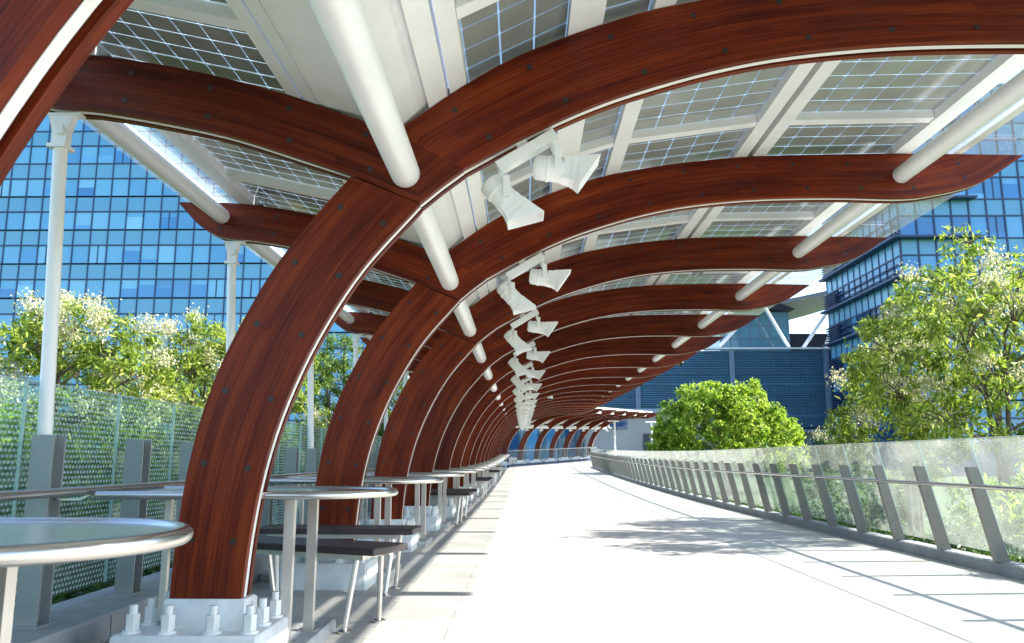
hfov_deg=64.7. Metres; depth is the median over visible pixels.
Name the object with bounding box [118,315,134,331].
window
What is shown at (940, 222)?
window
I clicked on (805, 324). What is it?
sky
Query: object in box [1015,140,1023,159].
window
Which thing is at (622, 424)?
window
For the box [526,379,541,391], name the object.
floodlight
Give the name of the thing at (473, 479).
table
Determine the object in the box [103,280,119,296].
window
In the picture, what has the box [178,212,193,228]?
window
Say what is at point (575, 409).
timber arch
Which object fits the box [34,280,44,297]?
window
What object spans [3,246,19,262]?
window
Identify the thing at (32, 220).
window
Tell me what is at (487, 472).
table
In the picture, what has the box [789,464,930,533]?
shrub
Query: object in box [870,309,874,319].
window
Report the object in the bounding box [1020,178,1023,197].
window
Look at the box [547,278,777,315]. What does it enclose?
solar roof bay
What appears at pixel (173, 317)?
window
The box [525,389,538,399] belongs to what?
floodlight
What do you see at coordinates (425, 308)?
timber arch
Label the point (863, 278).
window
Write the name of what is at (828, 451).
young tree
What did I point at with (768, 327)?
roof pavilion
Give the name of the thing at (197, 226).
window
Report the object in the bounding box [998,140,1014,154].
window
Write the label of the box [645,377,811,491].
round tree
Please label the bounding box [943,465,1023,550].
shrub
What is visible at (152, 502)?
shrub
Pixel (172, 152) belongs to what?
window
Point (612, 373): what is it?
timber arch
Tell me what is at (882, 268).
window
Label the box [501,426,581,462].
glazed link
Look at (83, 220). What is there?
window
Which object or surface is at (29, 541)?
table
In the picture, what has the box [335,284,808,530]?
timber arch
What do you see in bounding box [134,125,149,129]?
window
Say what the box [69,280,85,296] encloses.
window
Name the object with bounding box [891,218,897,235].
window
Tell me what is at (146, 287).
window
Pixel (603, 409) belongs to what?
solar roof bay
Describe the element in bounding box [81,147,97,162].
window
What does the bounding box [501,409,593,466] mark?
timber arch
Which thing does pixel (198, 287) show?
window
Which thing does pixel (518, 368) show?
floodlight
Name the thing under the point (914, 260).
window
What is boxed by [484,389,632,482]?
timber arch
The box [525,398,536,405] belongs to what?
floodlight
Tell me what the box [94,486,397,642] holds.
table
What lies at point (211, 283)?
window
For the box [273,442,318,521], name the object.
shrub
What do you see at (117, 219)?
window
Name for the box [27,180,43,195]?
window
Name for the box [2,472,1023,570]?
lawn
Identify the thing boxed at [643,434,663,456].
door
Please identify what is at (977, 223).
window
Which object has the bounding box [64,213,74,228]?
window
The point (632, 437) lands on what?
end building
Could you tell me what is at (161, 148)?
window
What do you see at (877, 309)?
window
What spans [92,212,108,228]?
window
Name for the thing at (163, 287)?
window
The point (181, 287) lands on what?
window
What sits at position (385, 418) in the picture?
support pole
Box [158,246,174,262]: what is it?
window
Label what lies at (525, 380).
mounting bar
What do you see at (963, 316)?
flowering tree
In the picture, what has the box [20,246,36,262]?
window
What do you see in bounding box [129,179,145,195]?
window
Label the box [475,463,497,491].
table
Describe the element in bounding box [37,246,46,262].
window
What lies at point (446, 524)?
concrete pad
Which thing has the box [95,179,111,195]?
window
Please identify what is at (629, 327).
timber arch
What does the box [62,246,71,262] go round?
window
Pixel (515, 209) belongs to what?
floodlight
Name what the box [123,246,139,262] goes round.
window
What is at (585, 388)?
timber arch
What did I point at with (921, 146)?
window
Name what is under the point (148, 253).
window
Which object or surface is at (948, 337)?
window
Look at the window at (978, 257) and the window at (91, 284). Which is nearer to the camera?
the window at (978, 257)
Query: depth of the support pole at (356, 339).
12.14 m
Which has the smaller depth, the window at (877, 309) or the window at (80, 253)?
the window at (877, 309)
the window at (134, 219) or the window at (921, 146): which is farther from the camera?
the window at (134, 219)
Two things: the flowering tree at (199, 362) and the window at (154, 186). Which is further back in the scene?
the window at (154, 186)
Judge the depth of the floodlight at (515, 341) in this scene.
9.43 m
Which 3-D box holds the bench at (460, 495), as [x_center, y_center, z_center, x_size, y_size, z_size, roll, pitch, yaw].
[-1.247,2.950,12.804,1.220,0.485,0.448,-1,-10,7]
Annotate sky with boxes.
[408,64,1023,377]
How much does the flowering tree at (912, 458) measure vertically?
4.496 m
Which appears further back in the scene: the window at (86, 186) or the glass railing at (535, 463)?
the window at (86, 186)
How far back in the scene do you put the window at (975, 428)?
78.76 m
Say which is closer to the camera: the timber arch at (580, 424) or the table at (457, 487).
the table at (457, 487)
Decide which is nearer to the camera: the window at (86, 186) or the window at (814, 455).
the window at (86, 186)
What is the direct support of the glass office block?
on the lawn
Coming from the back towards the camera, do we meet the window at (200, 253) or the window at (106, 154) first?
the window at (106, 154)
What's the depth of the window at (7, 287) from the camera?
92.71 m
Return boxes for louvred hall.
[601,347,839,471]
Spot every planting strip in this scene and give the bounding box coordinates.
[13,506,363,616]
[639,475,1021,560]
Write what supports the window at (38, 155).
in the glass office block
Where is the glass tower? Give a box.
[818,83,1023,475]
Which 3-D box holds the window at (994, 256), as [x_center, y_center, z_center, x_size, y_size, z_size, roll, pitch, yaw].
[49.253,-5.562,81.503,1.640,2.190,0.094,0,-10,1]
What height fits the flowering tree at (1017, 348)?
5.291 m
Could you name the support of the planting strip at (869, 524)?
on the lawn
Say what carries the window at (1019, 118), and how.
in the glass tower
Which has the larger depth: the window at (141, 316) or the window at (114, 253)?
the window at (114, 253)
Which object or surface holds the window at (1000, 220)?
in the glass tower
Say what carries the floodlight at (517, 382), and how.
attached to the mounting bar at (530, 364)
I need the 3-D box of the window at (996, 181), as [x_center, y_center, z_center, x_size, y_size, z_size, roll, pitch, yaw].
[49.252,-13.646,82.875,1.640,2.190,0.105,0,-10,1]
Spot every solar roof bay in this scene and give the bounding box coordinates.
[90,42,345,209]
[91,0,317,103]
[206,192,413,286]
[344,308,388,315]
[353,275,411,312]
[400,0,676,107]
[429,0,1023,238]
[464,143,967,298]
[480,229,847,299]
[535,407,610,421]
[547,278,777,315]
[550,408,620,422]
[565,409,632,422]
[605,311,733,317]
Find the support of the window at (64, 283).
in the glass office block
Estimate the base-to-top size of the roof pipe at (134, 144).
1.153 m
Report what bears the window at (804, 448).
in the louvred hall
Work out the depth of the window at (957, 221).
82.26 m
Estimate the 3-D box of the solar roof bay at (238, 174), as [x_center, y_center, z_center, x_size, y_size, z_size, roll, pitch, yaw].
[-1.939,-1.151,5.679,2.015,0.422,2.624,0,-10,1]
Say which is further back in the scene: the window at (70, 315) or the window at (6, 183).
the window at (6, 183)
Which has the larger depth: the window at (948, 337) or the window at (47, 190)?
the window at (47, 190)
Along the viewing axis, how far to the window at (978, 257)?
81.54 m
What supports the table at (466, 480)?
on the concrete pad
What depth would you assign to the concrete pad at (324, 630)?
4.53 m
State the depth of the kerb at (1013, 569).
9.43 m
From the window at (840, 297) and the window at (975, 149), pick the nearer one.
the window at (975, 149)
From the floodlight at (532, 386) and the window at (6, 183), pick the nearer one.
the floodlight at (532, 386)
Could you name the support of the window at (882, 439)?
in the glass tower
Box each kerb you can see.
[11,462,513,642]
[593,466,1023,580]
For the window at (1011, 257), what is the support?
in the glass tower
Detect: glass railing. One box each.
[0,375,381,629]
[507,447,590,466]
[589,435,1023,561]
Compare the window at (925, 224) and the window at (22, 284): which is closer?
the window at (925, 224)
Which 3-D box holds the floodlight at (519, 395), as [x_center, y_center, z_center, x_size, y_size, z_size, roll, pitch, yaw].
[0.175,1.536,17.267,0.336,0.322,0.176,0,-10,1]
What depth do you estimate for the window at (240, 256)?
92.98 m
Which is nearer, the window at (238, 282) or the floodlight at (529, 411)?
the floodlight at (529, 411)
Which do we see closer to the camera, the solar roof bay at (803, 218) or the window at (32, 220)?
the solar roof bay at (803, 218)
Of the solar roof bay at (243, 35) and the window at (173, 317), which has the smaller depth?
the solar roof bay at (243, 35)
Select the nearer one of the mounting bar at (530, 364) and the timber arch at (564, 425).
the mounting bar at (530, 364)
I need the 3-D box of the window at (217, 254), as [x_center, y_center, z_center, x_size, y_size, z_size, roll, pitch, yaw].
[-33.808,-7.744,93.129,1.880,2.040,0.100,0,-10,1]
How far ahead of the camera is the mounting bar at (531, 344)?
12.10 m
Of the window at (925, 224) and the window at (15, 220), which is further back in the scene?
the window at (15, 220)
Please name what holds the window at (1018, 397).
in the glass tower
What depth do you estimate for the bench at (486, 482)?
21.83 m
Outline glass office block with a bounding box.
[0,115,403,472]
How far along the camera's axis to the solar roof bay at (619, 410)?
57.75 m
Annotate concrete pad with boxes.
[104,619,335,642]
[260,563,400,581]
[417,536,432,547]
[440,520,450,527]
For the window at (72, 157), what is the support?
in the glass office block
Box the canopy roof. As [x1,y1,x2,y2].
[780,291,826,319]
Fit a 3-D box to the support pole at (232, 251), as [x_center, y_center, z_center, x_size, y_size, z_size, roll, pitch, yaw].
[-2.405,0.167,6.872,0.180,1.740,0.100,0,-10,1]
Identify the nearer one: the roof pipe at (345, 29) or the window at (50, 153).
the roof pipe at (345, 29)
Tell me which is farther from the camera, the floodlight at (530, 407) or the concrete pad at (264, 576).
the floodlight at (530, 407)
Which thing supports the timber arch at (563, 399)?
on the walkway
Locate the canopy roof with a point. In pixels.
(806, 305)
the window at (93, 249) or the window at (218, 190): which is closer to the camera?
the window at (93, 249)
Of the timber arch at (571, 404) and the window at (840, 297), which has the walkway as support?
the timber arch at (571, 404)
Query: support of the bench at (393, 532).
on the walkway
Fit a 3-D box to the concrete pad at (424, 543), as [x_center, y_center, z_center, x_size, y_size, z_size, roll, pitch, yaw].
[-1.524,2.630,9.659,1.070,0.060,0.740,0,-10,1]
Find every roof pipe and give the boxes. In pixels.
[86,119,412,372]
[308,0,604,428]
[596,69,1023,416]
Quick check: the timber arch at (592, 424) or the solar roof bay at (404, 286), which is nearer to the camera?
the solar roof bay at (404, 286)
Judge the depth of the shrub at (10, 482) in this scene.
6.86 m
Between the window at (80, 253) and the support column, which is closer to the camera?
the support column
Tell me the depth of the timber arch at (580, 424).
60.60 m
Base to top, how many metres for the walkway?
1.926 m
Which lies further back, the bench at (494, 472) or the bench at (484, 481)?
the bench at (494, 472)
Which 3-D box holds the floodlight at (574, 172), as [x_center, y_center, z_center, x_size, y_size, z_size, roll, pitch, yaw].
[0.290,-0.845,4.343,0.360,0.274,0.176,0,-10,1]
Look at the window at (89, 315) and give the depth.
91.81 m
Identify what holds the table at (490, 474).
on the concrete pad
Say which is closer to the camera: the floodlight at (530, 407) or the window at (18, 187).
the floodlight at (530, 407)
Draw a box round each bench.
[256,535,407,633]
[259,524,421,596]
[430,492,472,524]
[431,489,476,517]
[469,477,492,495]
[469,479,491,498]
[485,471,499,484]
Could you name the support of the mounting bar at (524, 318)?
attached to the timber arch at (454, 346)
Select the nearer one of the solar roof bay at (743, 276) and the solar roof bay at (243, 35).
the solar roof bay at (243, 35)
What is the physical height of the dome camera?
0.176 m
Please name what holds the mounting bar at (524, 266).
attached to the timber arch at (425, 308)
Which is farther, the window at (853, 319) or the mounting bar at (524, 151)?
the window at (853, 319)
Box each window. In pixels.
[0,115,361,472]
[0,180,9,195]
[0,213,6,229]
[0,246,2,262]
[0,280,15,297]
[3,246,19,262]
[6,213,23,229]
[10,180,26,195]
[16,280,33,297]
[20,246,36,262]
[24,213,40,228]
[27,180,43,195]
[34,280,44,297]
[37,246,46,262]
[41,213,48,228]
[44,180,50,195]
[47,148,52,162]
[61,280,67,296]
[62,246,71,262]
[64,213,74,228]
[66,179,77,195]
[66,315,81,331]
[67,147,80,162]
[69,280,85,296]
[72,246,88,262]
[75,212,91,228]
[78,179,94,195]
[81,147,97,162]
[83,315,95,331]
[84,120,98,130]
[86,280,102,296]
[89,246,105,262]
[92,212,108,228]
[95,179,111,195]
[98,147,114,162]
[100,315,116,331]
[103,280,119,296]
[106,246,122,262]
[109,212,125,228]
[112,179,128,195]
[115,147,130,162]
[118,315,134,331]
[120,280,137,296]
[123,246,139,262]
[126,212,142,228]
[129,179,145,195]
[132,156,139,162]
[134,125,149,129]
[135,314,151,331]
[138,280,154,296]
[141,246,157,262]
[143,212,159,228]
[146,179,162,195]
[153,314,169,331]
[154,146,164,154]
[155,280,171,296]
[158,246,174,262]
[160,212,176,228]
[163,181,178,195]
[166,146,181,162]
[170,314,186,331]
[173,280,189,296]
[175,246,191,262]
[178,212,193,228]
[182,154,191,162]
[188,314,204,331]
[190,280,206,296]
[192,246,208,262]
[195,221,203,228]
[198,179,213,194]
[208,280,224,296]
[210,246,225,262]
[214,183,227,194]
[225,280,241,296]
[238,245,243,262]
[244,245,260,262]
[606,420,626,428]
[789,439,806,461]
[812,439,831,461]
[834,388,910,443]
[838,288,842,302]
[840,321,844,337]
[843,285,848,300]
[846,319,850,334]
[849,282,853,297]
[851,317,856,332]
[855,279,859,294]
[857,314,862,329]
[861,276,866,291]
[867,272,872,288]
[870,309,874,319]
[873,269,879,285]
[876,306,881,318]
[877,227,882,241]
[880,265,885,281]
[884,223,889,239]
[887,261,893,278]
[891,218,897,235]
[894,257,900,274]
[899,217,915,234]
[903,256,919,274]
[912,141,925,152]
[917,217,933,234]
[920,256,936,273]
[935,217,951,233]
[938,256,954,273]
[948,337,961,355]
[952,190,965,194]
[953,217,969,233]
[956,256,973,272]
[960,104,974,117]
[964,143,979,153]
[968,183,983,197]
[970,217,987,236]
[972,419,989,441]
[974,256,990,276]
[980,140,996,154]
[984,178,1001,197]
[988,216,1005,236]
[993,256,1009,276]
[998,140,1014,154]
[1002,178,1019,197]
[1006,216,1023,236]
[1010,256,1023,273]
[1011,378,1022,398]
[1011,419,1023,441]
[1013,111,1023,121]
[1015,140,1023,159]
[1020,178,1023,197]
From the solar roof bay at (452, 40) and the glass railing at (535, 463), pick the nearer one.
the solar roof bay at (452, 40)
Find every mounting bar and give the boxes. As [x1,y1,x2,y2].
[495,128,557,173]
[505,252,544,279]
[510,309,538,328]
[513,341,535,355]
[515,362,532,374]
[521,377,531,382]
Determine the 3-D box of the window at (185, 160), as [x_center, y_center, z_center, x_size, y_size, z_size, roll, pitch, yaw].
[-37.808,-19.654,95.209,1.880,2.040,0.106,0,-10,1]
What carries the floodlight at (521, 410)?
attached to the bar
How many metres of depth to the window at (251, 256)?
92.98 m
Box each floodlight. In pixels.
[481,169,543,229]
[497,277,535,314]
[504,327,531,353]
[508,356,529,376]
[511,373,528,390]
[512,388,527,400]
[514,397,526,407]
[515,404,526,412]
[516,409,525,416]
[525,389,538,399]
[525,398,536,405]
[525,404,535,410]
[525,409,534,413]
[526,345,549,362]
[526,365,545,379]
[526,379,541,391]
[527,314,557,336]
[529,259,570,291]
[533,141,600,193]
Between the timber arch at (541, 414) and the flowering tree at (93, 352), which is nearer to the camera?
the flowering tree at (93, 352)
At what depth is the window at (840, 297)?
97.33 m
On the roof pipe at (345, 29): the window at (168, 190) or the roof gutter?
the roof gutter
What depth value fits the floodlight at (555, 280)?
6.86 m
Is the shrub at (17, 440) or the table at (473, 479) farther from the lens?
the table at (473, 479)
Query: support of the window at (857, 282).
in the glass tower
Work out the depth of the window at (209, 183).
94.51 m
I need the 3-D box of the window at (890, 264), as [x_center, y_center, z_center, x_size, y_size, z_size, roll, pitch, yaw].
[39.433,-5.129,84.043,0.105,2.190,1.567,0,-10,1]
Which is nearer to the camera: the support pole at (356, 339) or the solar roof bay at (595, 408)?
the support pole at (356, 339)
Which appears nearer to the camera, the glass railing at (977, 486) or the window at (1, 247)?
the glass railing at (977, 486)
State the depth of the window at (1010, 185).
82.78 m
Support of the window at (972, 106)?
in the glass tower
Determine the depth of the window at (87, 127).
95.87 m
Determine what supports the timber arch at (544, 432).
on the walkway
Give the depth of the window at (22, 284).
92.69 m
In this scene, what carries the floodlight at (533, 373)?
attached to the mounting bar at (530, 364)
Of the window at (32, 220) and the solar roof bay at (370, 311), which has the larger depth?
the window at (32, 220)
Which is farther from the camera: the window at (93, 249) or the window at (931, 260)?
the window at (93, 249)
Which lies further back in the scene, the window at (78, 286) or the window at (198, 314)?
the window at (78, 286)
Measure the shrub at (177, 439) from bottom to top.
2.948 m
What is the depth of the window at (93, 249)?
93.26 m
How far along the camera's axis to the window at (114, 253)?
93.23 m
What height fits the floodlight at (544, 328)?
0.274 m
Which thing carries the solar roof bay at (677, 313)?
attached to the timber arch at (629, 327)
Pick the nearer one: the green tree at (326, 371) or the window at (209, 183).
the green tree at (326, 371)
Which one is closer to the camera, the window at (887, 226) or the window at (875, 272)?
the window at (887, 226)
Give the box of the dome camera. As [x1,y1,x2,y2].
[692,272,702,277]
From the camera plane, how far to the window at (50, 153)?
95.38 m
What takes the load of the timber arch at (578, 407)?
on the walkway
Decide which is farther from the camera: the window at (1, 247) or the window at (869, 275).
the window at (1, 247)
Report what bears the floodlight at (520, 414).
attached to the bar
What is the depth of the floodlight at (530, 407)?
25.00 m
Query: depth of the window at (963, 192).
82.74 m
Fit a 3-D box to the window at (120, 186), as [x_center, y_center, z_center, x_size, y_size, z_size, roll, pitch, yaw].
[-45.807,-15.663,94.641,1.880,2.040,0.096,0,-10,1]
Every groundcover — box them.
[14,498,364,610]
[658,484,1023,562]
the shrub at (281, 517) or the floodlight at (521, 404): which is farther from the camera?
the floodlight at (521, 404)
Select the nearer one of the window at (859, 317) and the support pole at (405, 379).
the support pole at (405, 379)
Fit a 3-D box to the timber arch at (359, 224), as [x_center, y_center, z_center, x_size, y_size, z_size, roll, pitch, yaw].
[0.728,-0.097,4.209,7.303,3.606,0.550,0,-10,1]
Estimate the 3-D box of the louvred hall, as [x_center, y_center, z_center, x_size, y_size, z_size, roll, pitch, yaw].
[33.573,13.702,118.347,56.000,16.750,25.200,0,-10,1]
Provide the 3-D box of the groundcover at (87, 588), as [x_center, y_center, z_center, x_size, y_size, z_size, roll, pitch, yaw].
[-2.930,3.065,12.702,0.870,0.277,22.068,0,-10,1]
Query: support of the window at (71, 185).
in the glass office block
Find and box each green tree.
[279,332,396,461]
[364,377,408,484]
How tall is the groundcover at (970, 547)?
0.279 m
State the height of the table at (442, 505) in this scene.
0.781 m
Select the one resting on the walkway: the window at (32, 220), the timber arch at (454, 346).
the timber arch at (454, 346)
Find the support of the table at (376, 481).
on the concrete pad at (264, 576)
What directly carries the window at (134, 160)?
in the glass office block
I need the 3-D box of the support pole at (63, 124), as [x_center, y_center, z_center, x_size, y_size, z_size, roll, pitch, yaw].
[-2.440,-0.275,4.282,0.180,1.740,0.100,0,-10,1]
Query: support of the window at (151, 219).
in the glass office block
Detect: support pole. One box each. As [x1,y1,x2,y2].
[37,112,85,434]
[223,241,245,351]
[307,360,313,448]
[351,334,363,365]
[384,409,387,430]
[403,371,410,385]
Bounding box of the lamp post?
[645,421,655,477]
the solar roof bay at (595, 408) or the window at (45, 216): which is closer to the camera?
the solar roof bay at (595, 408)
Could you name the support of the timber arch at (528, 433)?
on the walkway
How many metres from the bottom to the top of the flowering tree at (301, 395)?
5.162 m
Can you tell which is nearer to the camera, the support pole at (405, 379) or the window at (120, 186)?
the support pole at (405, 379)
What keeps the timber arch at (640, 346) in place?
on the walkway
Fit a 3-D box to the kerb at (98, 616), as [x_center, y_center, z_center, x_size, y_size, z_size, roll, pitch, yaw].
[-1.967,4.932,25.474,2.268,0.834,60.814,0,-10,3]
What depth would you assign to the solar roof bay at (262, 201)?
7.15 m
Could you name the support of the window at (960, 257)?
in the glass tower
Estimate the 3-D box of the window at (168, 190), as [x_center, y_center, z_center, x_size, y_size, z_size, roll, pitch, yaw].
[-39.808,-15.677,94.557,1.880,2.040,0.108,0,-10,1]
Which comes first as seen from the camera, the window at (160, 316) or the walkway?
the walkway
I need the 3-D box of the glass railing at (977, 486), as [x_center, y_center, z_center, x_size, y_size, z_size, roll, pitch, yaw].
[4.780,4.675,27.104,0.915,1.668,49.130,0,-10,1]
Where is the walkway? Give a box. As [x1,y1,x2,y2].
[251,457,1023,642]
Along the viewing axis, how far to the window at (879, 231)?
86.46 m
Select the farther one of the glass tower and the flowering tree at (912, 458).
the glass tower
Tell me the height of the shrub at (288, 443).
3.058 m
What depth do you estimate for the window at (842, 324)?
96.74 m
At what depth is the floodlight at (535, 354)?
12.04 m
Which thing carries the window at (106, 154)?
in the glass office block
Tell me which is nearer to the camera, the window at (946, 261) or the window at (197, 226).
the window at (946, 261)
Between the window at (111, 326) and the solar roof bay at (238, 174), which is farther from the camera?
the window at (111, 326)
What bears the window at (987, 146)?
in the glass tower
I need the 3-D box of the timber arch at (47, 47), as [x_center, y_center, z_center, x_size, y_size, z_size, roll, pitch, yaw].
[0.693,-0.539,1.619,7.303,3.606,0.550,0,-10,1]
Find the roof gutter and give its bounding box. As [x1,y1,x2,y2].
[260,0,599,424]
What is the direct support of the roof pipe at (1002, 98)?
attached to the timber arch at (47, 47)
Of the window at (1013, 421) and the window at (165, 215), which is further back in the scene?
the window at (165, 215)
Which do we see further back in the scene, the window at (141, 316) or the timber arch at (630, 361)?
the window at (141, 316)
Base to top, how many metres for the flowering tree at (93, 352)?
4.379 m
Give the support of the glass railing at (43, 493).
on the kerb at (98, 616)
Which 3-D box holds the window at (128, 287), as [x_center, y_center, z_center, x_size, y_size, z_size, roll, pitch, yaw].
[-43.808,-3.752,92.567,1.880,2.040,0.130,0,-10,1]
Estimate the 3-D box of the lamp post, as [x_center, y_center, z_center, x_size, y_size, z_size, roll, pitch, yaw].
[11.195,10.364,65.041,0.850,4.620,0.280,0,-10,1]
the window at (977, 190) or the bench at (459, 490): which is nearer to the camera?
the bench at (459, 490)
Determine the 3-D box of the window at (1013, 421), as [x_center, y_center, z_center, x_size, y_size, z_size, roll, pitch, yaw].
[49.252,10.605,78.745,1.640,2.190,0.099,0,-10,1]
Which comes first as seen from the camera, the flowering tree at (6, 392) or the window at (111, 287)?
the flowering tree at (6, 392)
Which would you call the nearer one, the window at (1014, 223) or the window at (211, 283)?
the window at (1014, 223)
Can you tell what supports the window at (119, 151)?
in the glass office block
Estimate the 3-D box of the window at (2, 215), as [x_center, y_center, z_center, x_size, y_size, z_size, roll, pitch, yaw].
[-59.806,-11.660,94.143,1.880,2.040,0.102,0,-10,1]
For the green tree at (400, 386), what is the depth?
27.03 m
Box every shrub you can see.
[0,405,87,571]
[0,429,122,589]
[22,405,201,567]
[62,424,179,558]
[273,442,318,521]
[275,425,377,499]
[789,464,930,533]
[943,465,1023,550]
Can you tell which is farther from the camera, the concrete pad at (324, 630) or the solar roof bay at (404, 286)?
the solar roof bay at (404, 286)
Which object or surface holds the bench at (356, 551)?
on the walkway
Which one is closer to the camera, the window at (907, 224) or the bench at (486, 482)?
the bench at (486, 482)
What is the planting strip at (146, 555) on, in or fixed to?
on the lawn
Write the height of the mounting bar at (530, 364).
0.238 m
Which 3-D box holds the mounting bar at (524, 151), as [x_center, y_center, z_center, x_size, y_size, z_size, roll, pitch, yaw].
[0.080,-0.913,4.357,0.339,0.238,0.080,0,-10,1]
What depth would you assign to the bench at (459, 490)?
14.04 m
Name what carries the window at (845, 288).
in the glass tower
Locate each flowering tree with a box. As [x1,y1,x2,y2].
[0,286,184,516]
[0,342,32,451]
[95,303,299,507]
[179,317,331,512]
[824,294,989,532]
[841,223,1023,550]
[960,304,1023,473]
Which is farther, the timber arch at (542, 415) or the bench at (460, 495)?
the timber arch at (542, 415)
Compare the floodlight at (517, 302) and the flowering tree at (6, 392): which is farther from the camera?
the flowering tree at (6, 392)
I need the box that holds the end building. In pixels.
[582,409,711,478]
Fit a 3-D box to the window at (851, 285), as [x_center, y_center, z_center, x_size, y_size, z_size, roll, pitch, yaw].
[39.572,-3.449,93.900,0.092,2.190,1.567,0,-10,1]
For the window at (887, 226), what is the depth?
84.79 m
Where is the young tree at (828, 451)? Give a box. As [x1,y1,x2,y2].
[807,414,877,519]
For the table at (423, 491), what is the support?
on the concrete pad at (424, 543)
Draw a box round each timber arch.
[0,0,133,185]
[49,0,1023,642]
[179,154,1022,589]
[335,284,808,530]
[346,236,887,551]
[360,315,759,517]
[407,336,722,507]
[408,352,697,500]
[469,364,676,495]
[475,375,657,490]
[480,383,643,486]
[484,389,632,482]
[488,394,622,479]
[490,398,614,458]
[493,402,607,457]
[495,405,601,472]
[497,407,596,455]
[498,409,592,454]
[500,411,587,467]
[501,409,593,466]
[514,409,602,463]
[530,410,615,462]
[545,411,627,461]
[559,412,638,460]
[572,412,648,459]
[584,413,658,458]
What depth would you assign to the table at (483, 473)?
24.95 m
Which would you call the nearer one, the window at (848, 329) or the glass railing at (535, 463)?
the glass railing at (535, 463)
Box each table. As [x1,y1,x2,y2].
[0,517,192,642]
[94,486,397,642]
[269,477,442,573]
[360,472,464,541]
[433,470,476,523]
[449,468,484,511]
[460,466,490,502]
[469,465,494,497]
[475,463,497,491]
[480,462,499,487]
[484,461,502,483]
[487,460,503,480]
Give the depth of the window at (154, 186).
94.54 m
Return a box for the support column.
[608,420,618,455]
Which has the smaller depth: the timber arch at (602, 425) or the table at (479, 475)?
the table at (479, 475)
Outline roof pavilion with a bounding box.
[704,303,829,350]
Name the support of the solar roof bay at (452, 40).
attached to the timber arch at (47, 47)
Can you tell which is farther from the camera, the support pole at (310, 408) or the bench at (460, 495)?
the bench at (460, 495)
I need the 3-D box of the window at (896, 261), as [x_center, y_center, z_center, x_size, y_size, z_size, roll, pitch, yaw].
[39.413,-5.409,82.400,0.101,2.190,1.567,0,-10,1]
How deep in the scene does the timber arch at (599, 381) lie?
25.08 m
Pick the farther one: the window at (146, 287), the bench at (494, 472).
the window at (146, 287)
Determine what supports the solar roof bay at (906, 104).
attached to the timber arch at (359, 224)
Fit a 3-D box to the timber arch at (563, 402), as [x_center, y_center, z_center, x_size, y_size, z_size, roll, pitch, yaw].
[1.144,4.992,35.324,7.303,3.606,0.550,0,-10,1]
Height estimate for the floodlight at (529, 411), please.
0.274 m
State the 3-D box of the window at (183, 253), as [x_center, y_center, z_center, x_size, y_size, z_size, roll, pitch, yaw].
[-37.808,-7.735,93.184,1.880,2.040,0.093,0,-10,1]

